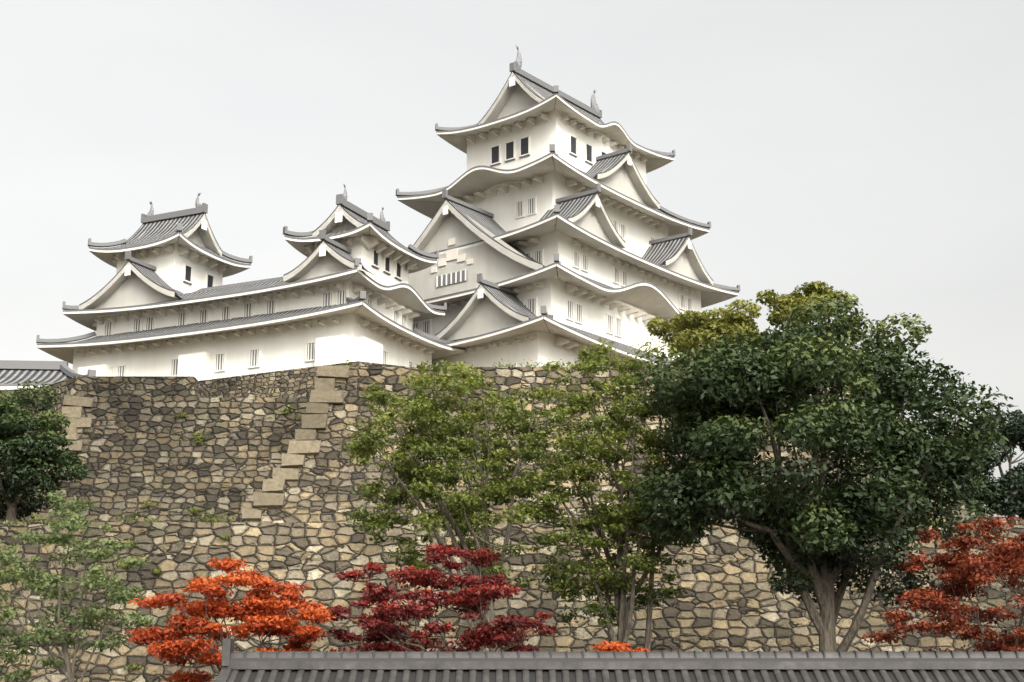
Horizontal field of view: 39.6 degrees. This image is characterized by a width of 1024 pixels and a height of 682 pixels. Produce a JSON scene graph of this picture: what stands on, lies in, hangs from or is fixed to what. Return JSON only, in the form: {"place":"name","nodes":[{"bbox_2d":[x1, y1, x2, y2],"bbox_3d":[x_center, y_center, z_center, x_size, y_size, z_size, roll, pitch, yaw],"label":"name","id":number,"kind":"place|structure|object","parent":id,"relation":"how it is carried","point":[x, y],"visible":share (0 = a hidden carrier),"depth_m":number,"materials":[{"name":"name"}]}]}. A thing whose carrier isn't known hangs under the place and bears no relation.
{"place":"outdoors","nodes":[
{"label":"outdoors","id":0,"kind":"place"},
{"bbox_2d":[0,0,1023,516],"label":"sky","id":1,"kind":"structure","parent":0,"point":[871,150],"materials":[{"name":"white"}]},
{"bbox_2d":[976,516,1023,524],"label":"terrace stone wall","id":2,"kind":"structure","parent":0,"point":[1018,522],"depth_m":76.96,"materials":[{"name":"beige stone"}]},
{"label":"hill terrace stone wall","id":3,"kind":"object","parent":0,"visible":0},
{"bbox_2d":[0,385,47,398],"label":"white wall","id":4,"kind":"structure","parent":3,"relation":"on","point":[2,388],"depth_m":79.18,"materials":[{"name":"white paint"}]},
{"bbox_2d":[0,360,95,385],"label":"turret ridges","id":5,"kind":"object","parent":4,"relation":"on","point":[62,366],"visible":0.34,"depth_m":83.48,"materials":[{"name":"grey tile"}]},
{"bbox_2d":[0,369,69,383],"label":"turret roof tiles","id":6,"kind":"object","parent":5,"relation":"on","point":[8,376],"visible":0.22,"depth_m":82.50,"materials":[{"name":"grey tile"}]},
{"bbox_2d":[199,361,405,397],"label":"stone wall","id":7,"kind":"structure","parent":3,"relation":"on","point":[296,383],"depth_m":97.76,"materials":[{"name":"beige stone"}]},
{"bbox_2d":[37,205,465,380],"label":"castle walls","id":8,"kind":"structure","parent":7,"relation":"on","point":[349,337],"depth_m":104.31,"materials":[{"name":"white paint"}]},
{"bbox_2d":[36,194,465,349],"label":"wing ridges","id":9,"kind":"object","parent":8,"relation":"on","point":[353,208],"visible":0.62,"depth_m":107.63,"materials":[{"name":"grey tile"}]},
{"bbox_2d":[147,184,385,222],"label":"roof ornaments","id":10,"kind":"object","parent":9,"relation":"on","point":[198,204],"visible":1,"depth_m":113.88,"materials":[{"name":"grey"}]},
{"bbox_2d":[38,226,464,363],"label":"roof eaves","id":11,"kind":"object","parent":8,"relation":"attached to","point":[408,301],"depth_m":105.67,"materials":[{"name":"white paint"}]},
{"bbox_2d":[62,206,450,350],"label":"wing roof tiles","id":12,"kind":"object","parent":8,"relation":"on","point":[157,230],"visible":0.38,"depth_m":107.74,"materials":[{"name":"grey tile"}]},
{"bbox_2d":[105,291,411,375],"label":"windows","id":13,"kind":"structure","parent":8,"relation":"in","point":[246,316],"depth_m":104.19,"materials":[{"name":"wood"}]},
{"bbox_2d":[185,250,400,287],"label":"windows","id":14,"kind":"structure","parent":8,"relation":"in","point":[188,276],"depth_m":108.13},
{"bbox_2d":[397,72,738,366],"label":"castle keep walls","id":15,"kind":"structure","parent":7,"relation":"on","point":[484,311],"depth_m":115.66,"materials":[{"name":"white paint"}]},
{"bbox_2d":[492,136,604,162],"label":"windows","id":16,"kind":"structure","parent":15,"relation":"in","point":[509,150],"depth_m":122.15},
{"bbox_2d":[414,198,689,366],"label":"windows","id":17,"kind":"structure","parent":15,"relation":"in","point":[453,278],"depth_m":114.25,"materials":[{"name":"white wood"}]},
{"bbox_2d":[398,97,737,365],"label":"roof eaves","id":18,"kind":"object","parent":15,"relation":"attached to","point":[655,303],"depth_m":117.84,"materials":[{"name":"white paint"}]},
{"bbox_2d":[396,62,739,366],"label":"keep ridges","id":19,"kind":"object","parent":15,"relation":"on","point":[555,90],"visible":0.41,"depth_m":118.21,"materials":[{"name":"grey tile"}]},
{"bbox_2d":[515,47,599,113],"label":"roof ornaments","id":20,"kind":"object","parent":19,"relation":"on","point":[518,65],"visible":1,"depth_m":133.56,"materials":[{"name":"grey"}]},
{"bbox_2d":[407,73,730,365],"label":"roof tiles","id":21,"kind":"object","parent":15,"relation":"on","point":[658,253],"visible":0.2,"depth_m":116.02,"materials":[{"name":"grey tile"}]},
{"label":"ground","id":22,"kind":"structure","parent":0,"visible":0},
{"bbox_2d":[0,492,166,681],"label":"maple tree","id":23,"kind":"object","parent":22,"relation":"on","point":[41,579],"visible":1,"depth_m":37.68,"materials":[{"name":"green plant"}]},
{"bbox_2d":[125,557,335,681],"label":"maple tree","id":24,"kind":"object","parent":22,"relation":"on","point":[259,613],"visible":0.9,"depth_m":34.64,"materials":[{"name":"orange plant"}]},
{"bbox_2d":[326,543,556,651],"bbox_3d":[-1.835,7.859,36.230,6.041,5.493,4.873,0,-14,0],"label":"maple tree","id":25,"kind":"object","parent":22,"relation":"on","point":[472,601],"visible":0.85,"depth_m":35.96,"materials":[{"name":"red plant"}]},
{"bbox_2d":[339,359,594,651],"bbox_3d":[-1.328,6.085,40.834,7.492,11.210,5.843,0,-14,0],"label":"tree","id":26,"kind":"object","parent":22,"relation":"on","point":[426,479],"visible":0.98,"depth_m":40.72,"materials":[{"name":"green plant"}]},
{"bbox_2d":[0,522,1023,681],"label":"stone wall","id":27,"kind":"structure","parent":22,"relation":"on","point":[731,601],"depth_m":53.13,"materials":[{"name":"beige stone"}]},
{"bbox_2d":[0,381,89,521],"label":"tree","id":28,"kind":"object","parent":27,"relation":"on","point":[29,451],"visible":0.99,"depth_m":58.45,"materials":[{"name":"green plant"}]},
{"bbox_2d":[0,398,309,522],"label":"stone wall","id":29,"kind":"structure","parent":27,"relation":"on","point":[134,452],"depth_m":67.04,"materials":[{"name":"beige stone"}]},
{"bbox_2d":[21,395,93,521],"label":"cornerstones","id":30,"kind":"object","parent":29,"relation":"attached to","point":[73,411],"visible":0.31,"depth_m":67.71,"materials":[{"name":"beige stone"}]},
{"bbox_2d":[14,376,214,408],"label":"stone wall","id":31,"kind":"structure","parent":29,"relation":"on","point":[139,386],"depth_m":68.74,"materials":[{"name":"beige stone"}]},
{"bbox_2d":[27,358,949,669],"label":"wall plants","id":32,"kind":"object","parent":27,"relation":"on","point":[451,494],"visible":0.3,"depth_m":55.60,"materials":[{"name":"green plant"}]},
{"bbox_2d":[240,367,951,524],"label":"stone wall","id":33,"kind":"structure","parent":27,"relation":"on","point":[331,476],"depth_m":59.68,"materials":[{"name":"beige stone"}]},
{"bbox_2d":[241,365,349,522],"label":"cornerstones","id":34,"kind":"object","parent":33,"relation":"attached to","point":[323,395],"visible":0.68,"depth_m":59.67,"materials":[{"name":"beige stone"}]},
{"bbox_2d":[646,299,762,366],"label":"tree","id":35,"kind":"object","parent":33,"relation":"on","point":[689,329],"visible":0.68,"depth_m":65.03,"materials":[{"name":"green plant"}]},
{"bbox_2d":[756,280,865,347],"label":"tree","id":36,"kind":"object","parent":33,"relation":"on","point":[782,305],"visible":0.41,"depth_m":66.11,"materials":[{"name":"green plant"}]},
{"bbox_2d":[864,368,974,524],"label":"bastion corner stones","id":37,"kind":"object","parent":33,"relation":"attached to","point":[962,512],"visible":0.03,"depth_m":57.37,"materials":[{"name":"beige stone"}]},
{"bbox_2d":[920,429,998,512],"bbox_3d":[17.691,6.099,60.436,5.149,4.626,5.304,-9,-17,32],"label":"tree","id":38,"kind":"object","parent":27,"relation":"on","point":[982,476],"visible":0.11,"depth_m":59.55,"materials":[{"name":"green plant"}]},
{"bbox_2d":[932,409,1023,523],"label":"tree","id":39,"kind":"object","parent":27,"relation":"on","point":[1007,500],"visible":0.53,"depth_m":60.05,"materials":[{"name":"green plant"}]},
{"bbox_2d":[512,338,700,650],"bbox_3d":[3.003,5.840,41.713,6.001,12.079,4.944,9,-17,-32],"label":"tree","id":40,"kind":"object","parent":22,"relation":"on","point":[620,527],"visible":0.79,"depth_m":41.55,"materials":[{"name":"green plant"}]},
{"bbox_2d":[590,640,649,651],"bbox_3d":[1.964,8.873,35.183,3.264,3.013,2.739,5,-15,-21],"label":"maple tree","id":41,"kind":"object","parent":22,"relation":"on","point":[618,646],"visible":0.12,"depth_m":35.42,"materials":[{"name":"orange plant"}]},
{"bbox_2d":[628,294,1015,651],"bbox_3d":[8.507,5.107,40.069,10.616,12.700,9.281,0,-14,0],"label":"tree","id":42,"kind":"object","parent":22,"relation":"on","point":[805,531],"visible":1,"depth_m":38.71,"materials":[{"name":"green plant"}]},
{"bbox_2d":[861,513,1023,651],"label":"maple tree","id":43,"kind":"object","parent":22,"relation":"on","point":[970,571],"visible":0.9,"depth_m":37.29,"materials":[{"name":"red plant"}]},
{"bbox_3d":[20.100,7.805,28.619,51.800,1.900,1.035,0,-14,0],"label":"wall plaster","id":44,"kind":"object","parent":22,"relation":"on","visible":0},
{"bbox_2d":[235,669,1023,681],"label":"tiled roof","id":45,"kind":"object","parent":44,"relation":"on","point":[624,674],"visible":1,"depth_m":28.92,"materials":[{"name":"black tile"}]},
{"bbox_2d":[216,639,1023,681],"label":"round roof tiles","id":46,"kind":"object","parent":45,"relation":"on","point":[229,671],"visible":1,"depth_m":29.05,"materials":[{"name":"grey tile"}]},
{"bbox_2d":[230,651,1023,660],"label":"wall ridge joints","id":47,"kind":"object","parent":46,"relation":"on","point":[969,658],"visible":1,"depth_m":29.11,"materials":[{"name":"grey tile"}]}
]}

